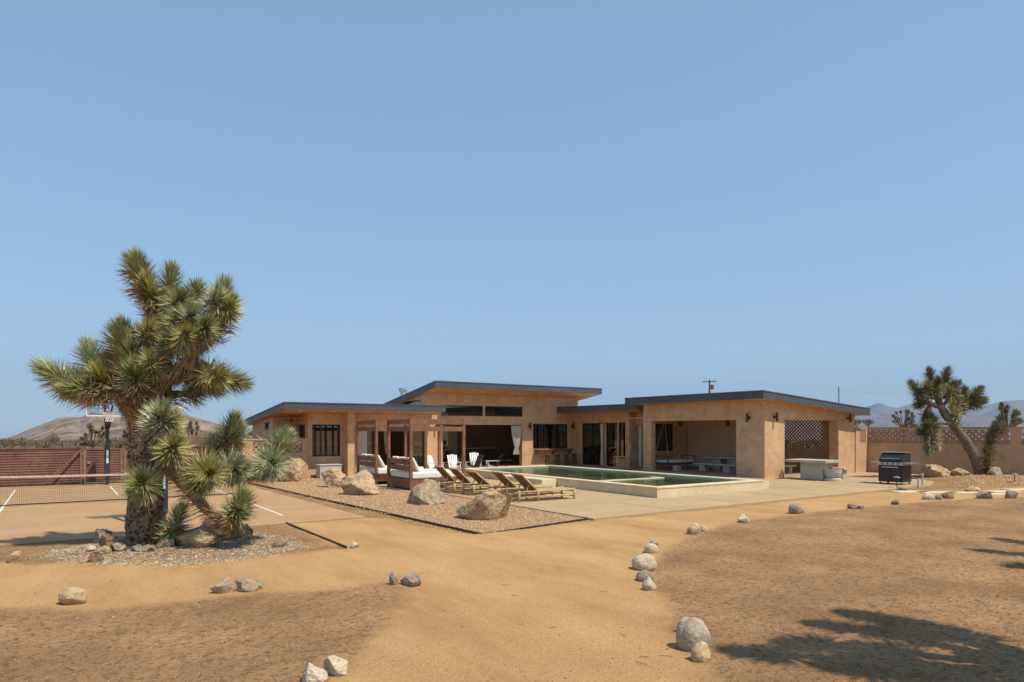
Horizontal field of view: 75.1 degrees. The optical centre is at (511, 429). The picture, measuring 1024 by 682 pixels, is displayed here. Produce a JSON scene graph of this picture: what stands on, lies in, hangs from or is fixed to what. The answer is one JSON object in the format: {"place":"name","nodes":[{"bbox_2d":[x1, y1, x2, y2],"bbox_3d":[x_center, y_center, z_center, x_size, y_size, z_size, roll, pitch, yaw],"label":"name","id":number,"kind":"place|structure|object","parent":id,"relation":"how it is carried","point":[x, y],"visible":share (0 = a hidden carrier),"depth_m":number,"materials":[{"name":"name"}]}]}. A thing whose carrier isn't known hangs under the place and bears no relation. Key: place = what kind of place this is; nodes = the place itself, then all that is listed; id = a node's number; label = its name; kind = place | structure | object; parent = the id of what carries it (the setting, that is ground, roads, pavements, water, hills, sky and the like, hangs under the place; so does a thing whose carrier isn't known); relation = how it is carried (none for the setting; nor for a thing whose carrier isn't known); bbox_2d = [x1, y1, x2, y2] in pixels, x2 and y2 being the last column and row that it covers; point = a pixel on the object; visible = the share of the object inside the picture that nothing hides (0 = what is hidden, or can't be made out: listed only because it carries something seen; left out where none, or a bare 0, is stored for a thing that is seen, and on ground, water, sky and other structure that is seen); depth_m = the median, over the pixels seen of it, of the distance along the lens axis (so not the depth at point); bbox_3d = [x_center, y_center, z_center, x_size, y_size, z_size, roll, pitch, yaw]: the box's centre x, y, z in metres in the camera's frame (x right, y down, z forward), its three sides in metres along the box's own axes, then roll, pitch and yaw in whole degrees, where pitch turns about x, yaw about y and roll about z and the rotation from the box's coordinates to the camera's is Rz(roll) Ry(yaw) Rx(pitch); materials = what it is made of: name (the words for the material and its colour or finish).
{"place":"outdoors","nodes":[
{"label":"outdoors","id":0,"kind":"place"},
{"bbox_2d":[6,412,251,440],"bbox_3d":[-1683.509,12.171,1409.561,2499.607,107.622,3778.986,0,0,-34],"label":"hill","id":1,"kind":"structure","parent":0,"point":[68,428],"depth_m":798.85,"materials":[{"name":"soil"}]},
{"bbox_2d":[18,529,313,571],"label":"gravel","id":2,"kind":"structure","parent":0,"point":[225,542],"depth_m":12.19,"materials":[{"name":"gravel"}]},
{"bbox_2d":[0,441,1023,681],"bbox_3d":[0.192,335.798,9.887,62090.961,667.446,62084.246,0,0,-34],"label":"ground","id":3,"kind":"structure","parent":0,"point":[877,529],"depth_m":8.42,"materials":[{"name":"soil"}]},
{"bbox_2d":[0,437,19,447],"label":"desert bush","id":4,"kind":"object","parent":3,"relation":"on","point":[7,441],"visible":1,"depth_m":62.03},
{"bbox_2d":[14,436,34,447],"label":"desert bush","id":5,"kind":"object","parent":3,"relation":"on","point":[23,443],"visible":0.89,"depth_m":70.03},
{"bbox_2d":[28,432,61,447],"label":"desert bush","id":6,"kind":"object","parent":3,"relation":"on","point":[55,440],"visible":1,"depth_m":66.04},
{"bbox_2d":[78,423,113,447],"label":"joshua tree","id":7,"kind":"object","parent":3,"relation":"on","point":[86,442],"visible":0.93,"depth_m":59.95,"materials":[{"name":"green plant"}]},
{"bbox_2d":[88,553,103,561],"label":"rock","id":8,"kind":"object","parent":3,"relation":"on","point":[92,557],"visible":0.95,"depth_m":11.37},
{"bbox_2d":[93,545,111,554],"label":"rock","id":9,"kind":"object","parent":3,"relation":"on","point":[104,549],"visible":0.89,"depth_m":11.89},
{"bbox_2d":[93,529,111,542],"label":"rock","id":10,"kind":"object","parent":3,"relation":"on","point":[98,533],"visible":0.57,"depth_m":13.14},
{"bbox_2d":[99,534,120,550],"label":"rock","id":11,"kind":"object","parent":3,"relation":"on","point":[107,539],"visible":0.68,"depth_m":12.16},
{"bbox_2d":[100,435,127,447],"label":"desert bush","id":12,"kind":"object","parent":3,"relation":"on","point":[116,441],"visible":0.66,"depth_m":69.94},
{"bbox_2d":[0,446,233,486],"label":"metal fence","id":13,"kind":"object","parent":3,"relation":"on","point":[39,461],"visible":0.49,"depth_m":27.49,"materials":[{"name":"metal"}]},
{"bbox_2d":[85,448,121,482],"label":"metal gate","id":14,"kind":"structure","parent":13,"relation":"attached to","point":[94,460],"depth_m":28.60,"materials":[{"name":"metal"}]},
{"bbox_2d":[112,542,126,551],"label":"rock","id":15,"kind":"object","parent":3,"relation":"on","point":[119,546],"visible":0.9,"depth_m":12.13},
{"bbox_2d":[24,245,300,546],"bbox_3d":[-6.717,-0.490,12.791,5.059,6.305,2.074,0,0,-5],"label":"joshua tree","id":16,"kind":"object","parent":3,"relation":"on","point":[176,321],"visible":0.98,"depth_m":12.64,"materials":[{"name":"green plant"}]},
{"bbox_2d":[155,536,173,547],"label":"rock","id":17,"kind":"object","parent":3,"relation":"on","point":[165,543],"visible":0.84,"depth_m":12.50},
{"bbox_2d":[0,481,366,545],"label":"sport court","id":18,"kind":"object","parent":3,"relation":"on","point":[37,521],"visible":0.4,"depth_m":18.47,"materials":[{"name":"concrete"}]},
{"bbox_2d":[86,400,120,484],"bbox_3d":[-16.540,0.380,27.202,1.402,3.840,1.381,0,0,14],"label":"basketball hoop","id":19,"kind":"object","parent":18,"relation":"on","point":[110,420],"visible":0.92,"depth_m":27.79,"materials":[{"name":"grey"}]},
{"bbox_2d":[0,473,239,505],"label":"court net","id":20,"kind":"object","parent":18,"relation":"on","point":[42,476],"visible":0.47,"depth_m":20.72,"materials":[{"name":"netting"},{"name":"fabric"},{"name":"metal"}]},
{"bbox_2d":[0,486,281,515],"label":"court line","id":21,"kind":"object","parent":18,"relation":"on","point":[2,507],"visible":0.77,"depth_m":21.25,"materials":[{"name":"paint"}]},
{"bbox_2d":[163,382,184,526],"bbox_3d":[-8.825,0.380,16.437,1.100,3.840,1.604,0,0,-9],"label":"basketball hoop","id":22,"kind":"object","parent":18,"relation":"on","point":[165,506],"visible":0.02,"depth_m":15.78,"materials":[{"name":"grey"}]},
{"bbox_2d":[184,420,203,438],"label":"joshua tree","id":23,"kind":"object","parent":3,"relation":"on","point":[190,426],"visible":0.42,"depth_m":51.71,"materials":[{"name":"green plant"}]},
{"bbox_2d":[174,526,217,547],"bbox_3d":[-6.053,2.114,12.836,0.822,0.487,0.637,0,0,23],"label":"rock","id":24,"kind":"object","parent":3,"relation":"on","point":[199,536],"visible":0.84,"depth_m":12.64,"materials":[{"name":"stone"}]},
{"bbox_2d":[186,436,241,458],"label":"garden wall","id":25,"kind":"structure","parent":3,"relation":"on","point":[198,439],"depth_m":39.77,"materials":[{"name":"paint"}]},
{"bbox_2d":[200,518,245,538],"bbox_3d":[-6.164,2.120,13.988,1.029,0.580,0.852,0,0,-34],"label":"rock","id":26,"kind":"object","parent":3,"relation":"on","point":[215,529],"visible":0.22,"depth_m":13.76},
{"bbox_2d":[241,438,308,478],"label":"garden wall","id":27,"kind":"structure","parent":3,"relation":"on","point":[303,450],"depth_m":31.60,"materials":[{"name":"paint"}]},
{"bbox_2d":[248,482,480,533],"bbox_3d":[-6.124,2.308,21.853,0.045,0.065,18.004,0,0,-37],"label":"garden edging","id":28,"kind":"object","parent":3,"relation":"on","point":[433,523],"visible":0.77,"depth_m":18.21,"materials":[{"name":"black"}]},
{"bbox_2d":[376,483,410,491],"bbox_3d":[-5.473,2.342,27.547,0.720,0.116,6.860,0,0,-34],"label":"daybed pad","id":29,"kind":"object","parent":3,"relation":"on","point":[394,487],"visible":0.14,"depth_m":26.32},
{"bbox_2d":[357,419,426,484],"bbox_3d":[-5.293,0.922,29.273,2.400,2.724,2.150,0,0,-34],"label":"canopy daybed","id":30,"kind":"object","parent":29,"relation":"on","point":[374,466],"visible":0.6,"depth_m":28.39,"materials":[{"name":"wood"}]},
{"bbox_2d":[387,418,464,490],"bbox_3d":[-3.435,0.922,26.545,2.400,2.724,2.150,0,0,-34],"label":"canopy daybed","id":31,"kind":"object","parent":29,"relation":"on","point":[408,473],"visible":0.85,"depth_m":25.79,"materials":[{"name":"wood"}]},
{"bbox_2d":[252,478,592,534],"bbox_3d":[-4.724,2.350,23.641,5.200,0.100,19.300,0,0,-34],"label":"gravel bed","id":32,"kind":"object","parent":3,"relation":"on","point":[466,520],"visible":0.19,"depth_m":18.96,"materials":[{"name":"gravel"}]},
{"bbox_2d":[276,458,305,481],"bbox_3d":[-9.981,1.962,29.790,1.168,1.402,1.076,0,0,20],"label":"boulder","id":33,"kind":"object","parent":32,"relation":"on","point":[297,468],"visible":0.51,"depth_m":29.53,"materials":[{"name":"stone"}]},
{"bbox_2d":[315,464,341,477],"bbox_3d":[-8.807,1.980,31.991,1.110,0.640,0.660,0,0,-34],"label":"utility box","id":34,"kind":"object","parent":32,"relation":"on","point":[320,468],"visible":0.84,"depth_m":31.70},
{"bbox_2d":[321,467,346,487],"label":"boulder","id":35,"kind":"object","parent":32,"relation":"on","point":[334,477],"visible":0.76,"depth_m":26.48,"materials":[{"name":"stone"}]},
{"bbox_2d":[341,469,378,494],"bbox_3d":[-5.373,2.013,23.712,1.300,1.193,0.927,0,0,28],"label":"boulder","id":36,"kind":"object","parent":32,"relation":"on","point":[361,482],"visible":0.88,"depth_m":23.47,"materials":[{"name":"stone"}]},
{"bbox_2d":[407,479,444,504],"bbox_3d":[-2.719,2.049,20.828,0.915,1.044,1.138,0,0,-34],"label":"boulder","id":37,"kind":"object","parent":32,"relation":"on","point":[426,492],"visible":0.72,"depth_m":20.58,"materials":[{"name":"stone"}]},
{"bbox_2d":[456,488,512,519],"bbox_3d":[-0.735,2.034,17.422,1.276,1.106,1.504,0,0,-34],"label":"boulder","id":38,"kind":"object","parent":32,"relation":"on","point":[491,504],"visible":0.82,"depth_m":16.91,"materials":[{"name":"stone"}]},
{"bbox_2d":[0,509,1023,681],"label":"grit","id":39,"kind":"object","parent":3,"relation":"on","point":[515,623],"visible":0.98,"depth_m":7.11,"materials":[{"name":"stone"}]},
{"bbox_2d":[0,439,1023,449],"bbox_3d":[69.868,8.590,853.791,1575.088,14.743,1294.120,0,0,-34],"label":"desert scrub","id":40,"kind":"object","parent":3,"relation":"on","point":[64,444],"visible":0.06,"depth_m":76.62,"materials":[{"name":"plant"}]},
{"bbox_2d":[0,513,1023,680],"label":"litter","id":41,"kind":"object","parent":3,"relation":"on","point":[491,677],"visible":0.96,"depth_m":7.17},
{"bbox_2d":[481,518,587,533],"bbox_3d":[0.634,2.315,15.966,3.676,0.050,0.020,0,0,-44],"label":"garden edging","id":42,"kind":"object","parent":3,"relation":"on","point":[529,527],"visible":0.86,"depth_m":16.10,"materials":[{"name":"black"}]},
{"bbox_2d":[346,472,933,520],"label":"pool deck","id":43,"kind":"structure","parent":3,"relation":"on","point":[595,505],"depth_m":22.40,"materials":[{"name":"concrete"}]},
{"bbox_2d":[434,466,489,490],"bbox_3d":[-1.975,1.816,25.348,2.219,0.924,0.749,0,0,-33],"label":"pool lounger","id":44,"kind":"object","parent":43,"relation":"on","point":[444,473],"visible":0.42,"depth_m":24.93,"materials":[{"name":"brown wood"}]},
{"bbox_2d":[445,468,505,493],"bbox_3d":[-1.340,1.831,24.586,2.219,0.894,0.749,0,0,-34],"label":"pool lounger","id":45,"kind":"object","parent":43,"relation":"on","point":[460,475],"visible":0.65,"depth_m":24.20,"materials":[{"name":"brown wood"}]},
{"bbox_2d":[462,470,519,495],"bbox_3d":[-0.656,1.858,23.905,2.219,0.840,0.749,0,0,-36],"label":"pool lounger","id":46,"kind":"object","parent":43,"relation":"on","point":[480,480],"visible":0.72,"depth_m":23.51,"materials":[{"name":"brown wood"}]},
{"bbox_2d":[488,471,552,497],"bbox_3d":[0.308,1.836,22.712,2.219,0.883,0.749,0,0,-32],"label":"pool lounger","id":47,"kind":"object","parent":43,"relation":"on","point":[505,480],"visible":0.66,"depth_m":22.41,"materials":[{"name":"brown wood"}]},
{"bbox_2d":[507,473,574,502],"bbox_3d":[0.958,1.836,21.703,2.219,0.883,0.749,0,0,-32],"label":"pool lounger","id":48,"kind":"object","parent":43,"relation":"on","point":[524,482],"visible":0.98,"depth_m":21.46,"materials":[{"name":"brown wood"}]},
{"bbox_2d":[459,465,768,497],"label":"swimming pool","id":49,"kind":"structure","parent":43,"relation":"in","point":[649,484],"depth_m":26.15,"materials":[{"name":"paint"}]},
{"bbox_2d":[785,458,840,479],"bbox_3d":[13.812,1.819,30.576,1.250,0.897,2.000,0,0,-34],"label":"concrete table","id":50,"kind":"object","parent":43,"relation":"on","point":[811,469],"visible":0.93,"depth_m":30.09,"materials":[{"name":"concrete"}]},
{"bbox_2d":[824,469,841,481],"bbox_3d":[14.294,2.019,29.653,0.740,0.519,0.740,0,0,-34],"label":"planter bowl","id":51,"kind":"object","parent":43,"relation":"on","point":[834,475],"visible":1,"depth_m":29.38,"materials":[{"name":"concrete"}]},
{"bbox_2d":[871,452,919,484],"bbox_3d":[16.104,1.609,28.035,0.860,1.339,1.700,0,0,-34],"label":"gas grill","id":52,"kind":"object","parent":43,"relation":"on","point":[891,465],"visible":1,"depth_m":27.77,"materials":[{"name":"black"}]},
{"bbox_2d":[879,468,889,480],"bbox_3d":[15.683,1.880,28.032,0.016,0.520,0.450,0,0,-34],"label":"door","id":53,"kind":"structure","parent":52,"relation":"in","point":[884,473],"depth_m":28.02,"materials":[{"name":"black"}]},
{"bbox_2d":[890,468,901,481],"bbox_3d":[15.947,1.880,27.644,0.016,0.520,0.450,0,0,-34],"label":"door","id":54,"kind":"structure","parent":52,"relation":"in","point":[893,472],"depth_m":27.65,"materials":[{"name":"black"}]},
{"bbox_2d":[855,427,867,472],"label":"garden wall","id":55,"kind":"structure","parent":3,"relation":"on","point":[860,449],"depth_m":35.78,"materials":[{"name":"paint"}]},
{"bbox_2d":[891,409,917,442],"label":"joshua tree","id":56,"kind":"object","parent":3,"relation":"on","point":[906,420],"visible":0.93,"depth_m":61.92,"materials":[{"name":"green plant"}]},
{"bbox_2d":[921,464,952,476],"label":"boulder","id":57,"kind":"object","parent":3,"relation":"on","point":[932,470],"visible":0.77,"depth_m":31.01,"materials":[{"name":"stone"}]},
{"bbox_2d":[863,427,1023,474],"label":"garden wall","id":58,"kind":"structure","parent":3,"relation":"on","point":[951,455],"depth_m":33.88,"materials":[{"name":"paint"}]},
{"bbox_2d":[905,364,1007,474],"bbox_3d":[20.725,-0.283,31.271,4.978,5.703,1.750,0,0,-10],"label":"joshua tree","id":59,"kind":"object","parent":3,"relation":"on","point":[960,402],"visible":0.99,"depth_m":31.11,"materials":[{"name":"green plant"}]},
{"bbox_2d":[950,468,970,475],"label":"boulder","id":60,"kind":"object","parent":3,"relation":"on","point":[959,471],"visible":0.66,"depth_m":31.00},
{"bbox_2d":[946,473,1023,486],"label":"gravel","id":61,"kind":"structure","parent":3,"relation":"on","point":[980,480],"depth_m":28.87,"materials":[{"name":"gravel"}]},
{"bbox_2d":[991,401,1023,443],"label":"joshua tree","id":62,"kind":"object","parent":3,"relation":"on","point":[1002,417],"visible":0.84,"depth_m":54.89,"materials":[{"name":"green plant"}]},
{"bbox_2d":[0,487,1023,681],"bbox_3d":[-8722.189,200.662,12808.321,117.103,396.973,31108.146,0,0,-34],"label":"path","id":63,"kind":"structure","parent":0,"point":[386,543],"depth_m":9.70,"materials":[{"name":"sand"}]},
{"bbox_2d":[6,550,21,562],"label":"stone","id":64,"kind":"object","parent":63,"relation":"on","point":[14,556],"visible":0.91,"depth_m":11.53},
{"bbox_2d":[58,587,86,604],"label":"stone","id":65,"kind":"object","parent":63,"relation":"on","point":[71,595],"visible":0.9,"depth_m":8.73,"materials":[{"name":"stone"}]},
{"bbox_2d":[210,576,236,593],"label":"stone","id":66,"kind":"object","parent":63,"relation":"on","point":[225,585],"visible":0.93,"depth_m":9.37,"materials":[{"name":"stone"}]},
{"bbox_2d":[235,577,263,591],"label":"stone","id":67,"kind":"object","parent":63,"relation":"on","point":[243,584],"visible":0.96,"depth_m":9.48,"materials":[{"name":"stone"}]},
{"bbox_2d":[302,662,327,681],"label":"stone","id":68,"kind":"object","parent":63,"relation":"on","point":[312,673],"visible":1,"depth_m":6.02,"materials":[{"name":"stone"}]},
{"bbox_2d":[285,522,346,547],"bbox_3d":[-4.378,2.300,14.621,0.020,0.080,4.100,0,0,-35],"label":"garden edging","id":69,"kind":"object","parent":63,"relation":"on","point":[327,539],"visible":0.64,"depth_m":14.27,"materials":[{"name":"black"}]},
{"bbox_2d":[323,655,347,676],"bbox_3d":[-1.655,2.236,6.267,0.211,0.251,0.213,0,0,-34],"label":"stone","id":70,"kind":"object","parent":63,"relation":"on","point":[336,666],"visible":0.83,"depth_m":6.21,"materials":[{"name":"stone"}]},
{"bbox_2d":[400,572,420,586],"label":"stone","id":71,"kind":"object","parent":63,"relation":"on","point":[411,579],"visible":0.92,"depth_m":9.80,"materials":[{"name":"stone"}]},
{"bbox_2d":[632,553,656,570],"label":"stone","id":72,"kind":"object","parent":63,"relation":"on","point":[646,561],"visible":0.82,"depth_m":10.88,"materials":[{"name":"stone"}]},
{"bbox_2d":[636,570,653,581],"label":"stone","id":73,"kind":"object","parent":63,"relation":"on","point":[642,575],"visible":0.73,"depth_m":10.09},
{"bbox_2d":[642,576,655,590],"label":"stone","id":74,"kind":"object","parent":63,"relation":"on","point":[648,584],"visible":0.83,"depth_m":9.52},
{"bbox_2d":[644,543,657,553],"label":"stone","id":75,"kind":"object","parent":63,"relation":"on","point":[649,548],"visible":0.85,"depth_m":12.38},
{"bbox_2d":[676,617,710,651],"bbox_3d":[1.912,2.195,7.013,0.341,0.426,0.327,0,0,-34],"label":"stone","id":76,"kind":"object","parent":63,"relation":"on","point":[691,632],"visible":0.68,"depth_m":6.92,"materials":[{"name":"stone"}]},
{"bbox_2d":[687,523,700,534],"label":"stone","id":77,"kind":"object","parent":63,"relation":"on","point":[693,528],"visible":0.79,"depth_m":14.60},
{"bbox_2d":[691,641,710,661],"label":"stone","id":78,"kind":"object","parent":63,"relation":"on","point":[700,651],"visible":0.85,"depth_m":6.58,"materials":[{"name":"stone"}]},
{"bbox_2d":[788,503,801,513],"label":"stone","id":79,"kind":"object","parent":63,"relation":"on","point":[795,508],"visible":0.77,"depth_m":18.13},
{"bbox_2d":[976,491,992,498],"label":"stone","id":80,"kind":"object","parent":63,"relation":"on","point":[984,495],"visible":0.83,"depth_m":22.19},
{"bbox_2d":[0,0,1023,437],"label":"sky","id":81,"kind":"structure","parent":0,"point":[622,198],"materials":[{"name":"blue"}]},
{"bbox_2d":[244,381,870,478],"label":"house","id":82,"kind":"structure","parent":0,"point":[491,414],"depth_m":37.54,"materials":[{"name":"paint"}]},
{"bbox_2d":[312,424,339,456],"bbox_3d":[-9.128,0.520,32.631,1.400,1.560,0.100,0,0,-34],"label":"window","id":83,"kind":"structure","parent":82,"relation":"in","point":[325,437],"depth_m":32.62,"materials":[{"name":"black"}]},
{"bbox_2d":[355,428,366,473],"bbox_3d":[-7.585,1.050,33.432,0.608,2.300,0.108,0,0,-34],"label":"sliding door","id":84,"kind":"structure","parent":82,"relation":"hanging from","point":[363,442],"depth_m":33.41,"materials":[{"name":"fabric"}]},
{"bbox_2d":[355,427,373,454],"bbox_3d":[-7.630,1.075,33.700,1.280,2.390,0.100,0,0,-34],"label":"sliding door","id":85,"kind":"structure","parent":82,"relation":"in","point":[370,434],"depth_m":33.97,"materials":[{"name":"black"}]},
{"bbox_2d":[408,431,423,466],"bbox_3d":[-5.113,1.075,35.414,0.910,2.390,0.100,0,0,-34],"label":"sliding door","id":86,"kind":"structure","parent":82,"relation":"in","point":[418,436],"depth_m":35.49,"materials":[{"name":"black"}]},
{"bbox_2d":[443,425,461,468],"bbox_3d":[-3.474,0.982,39.191,1.530,2.565,0.100,0,0,-34],"label":"sliding door","id":87,"kind":"structure","parent":82,"relation":"in","point":[452,440],"depth_m":39.17,"materials":[{"name":"black"}]},
{"bbox_2d":[441,405,482,415],"bbox_3d":[-2.990,-1.130,39.448,2.860,0.620,0.100,0,0,-34],"label":"window","id":88,"kind":"structure","parent":82,"relation":"in","point":[451,410],"depth_m":39.48,"materials":[{"name":"black"}]},
{"bbox_2d":[485,406,521,416],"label":"window","id":89,"kind":"structure","parent":82,"relation":"in","point":[489,410],"depth_m":41.12,"materials":[{"name":"black"}]},
{"bbox_2d":[511,426,521,454],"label":"curtain","id":90,"kind":"object","parent":82,"relation":"hanging from","point":[516,431],"visible":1,"depth_m":41.47,"materials":[{"name":"fabric"}]},
{"bbox_2d":[533,424,566,448],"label":"window","id":91,"kind":"structure","parent":82,"relation":"in","point":[545,436],"depth_m":43.14,"materials":[{"name":"black"}]},
{"bbox_2d":[583,423,601,465],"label":"sliding door","id":92,"kind":"structure","parent":82,"relation":"in","point":[591,431],"depth_m":42.94,"materials":[{"name":"black"}]},
{"bbox_2d":[600,424,603,464],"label":"curtain","id":93,"kind":"object","parent":82,"relation":"hanging from","point":[601,432],"visible":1,"depth_m":41.79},
{"bbox_2d":[607,423,616,465],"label":"sliding door","id":94,"kind":"structure","parent":82,"relation":"in","point":[611,427],"depth_m":41.38,"materials":[{"name":"black"}]},
{"bbox_2d":[619,422,624,458],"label":"window","id":95,"kind":"structure","parent":82,"relation":"in","point":[621,425],"depth_m":40.57,"materials":[{"name":"black"}]},
{"bbox_2d":[638,425,641,466],"bbox_3d":[7.669,0.970,39.866,0.108,2.500,0.288,0,0,-34],"label":"curtain","id":96,"kind":"object","parent":82,"relation":"hanging from","point":[639,445],"visible":1,"depth_m":39.82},
{"bbox_2d":[655,424,672,450],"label":"window","id":97,"kind":"structure","parent":82,"relation":"in","point":[663,445],"depth_m":40.64,"materials":[{"name":"black"}]},
{"bbox_2d":[655,423,695,464],"bbox_3d":[9.402,0.663,38.340,2.323,2.613,1.023,0,0,-34],"label":"hanging swing","id":98,"kind":"object","parent":82,"relation":"hanging from","point":[667,461],"visible":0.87,"depth_m":37.97,"materials":[{"name":"grey wood"}]},
{"bbox_2d":[447,460,799,478],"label":"patio floor","id":99,"kind":"structure","parent":0,"point":[689,470],"depth_m":37.04,"materials":[{"name":"concrete"}]},
{"bbox_2d":[427,455,444,468],"bbox_3d":[-4.116,1.797,35.200,0.906,0.942,0.678,0,0,36],"label":"adirondack chair","id":100,"kind":"object","parent":99,"relation":"on","point":[431,465],"visible":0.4,"depth_m":35.31,"materials":[{"name":"white"}]},
{"bbox_2d":[447,454,461,468],"bbox_3d":[-3.111,1.797,35.643,0.678,0.942,0.906,0,0,-19],"label":"adirondack chair","id":101,"kind":"object","parent":99,"relation":"on","point":[452,463],"visible":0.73,"depth_m":35.86,"materials":[{"name":"white"}]},
{"bbox_2d":[465,454,483,467],"bbox_3d":[-2.027,1.797,36.109,0.906,0.942,0.678,0,0,36],"label":"adirondack chair","id":102,"kind":"object","parent":99,"relation":"on","point":[478,462],"visible":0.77,"depth_m":36.03,"materials":[{"name":"white"}]},
{"bbox_2d":[465,447,500,463],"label":"bar counter","id":103,"kind":"object","parent":99,"relation":"on","point":[489,453],"visible":0.54,"depth_m":44.76,"materials":[{"name":"brown wood"}]},
{"bbox_2d":[612,445,631,468],"bbox_3d":[6.301,1.567,38.230,1.036,1.384,0.724,0,0,-4],"label":"rocking chair","id":104,"kind":"object","parent":99,"relation":"on","point":[627,454],"visible":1,"depth_m":38.12,"materials":[{"name":"brown wood"}]},
{"bbox_2d":[693,462,735,472],"bbox_3d":[11.040,2.049,36.068,0.450,0.437,2.800,0,0,-34],"label":"concrete bench","id":105,"kind":"object","parent":99,"relation":"on","point":[727,468],"visible":0.91,"depth_m":35.94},
{"bbox_2d":[703,456,735,471],"bbox_3d":[11.955,1.883,36.812,1.000,0.767,2.600,0,0,-34],"label":"concrete table","id":106,"kind":"object","parent":99,"relation":"on","point":[720,459],"visible":0.54,"depth_m":36.98,"materials":[{"name":"concrete"}]},
{"bbox_2d":[785,414,1023,439],"bbox_3d":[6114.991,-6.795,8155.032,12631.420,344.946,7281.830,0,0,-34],"label":"mountain","id":107,"kind":"structure","parent":0,"point":[979,421],"depth_m":6935.63,"materials":[{"name":"stone"}]},
{"bbox_2d":[786,400,1023,421],"bbox_3d":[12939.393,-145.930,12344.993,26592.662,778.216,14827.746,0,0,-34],"label":"mountain","id":108,"kind":"structure","parent":0,"point":[880,411],"depth_m":9937.61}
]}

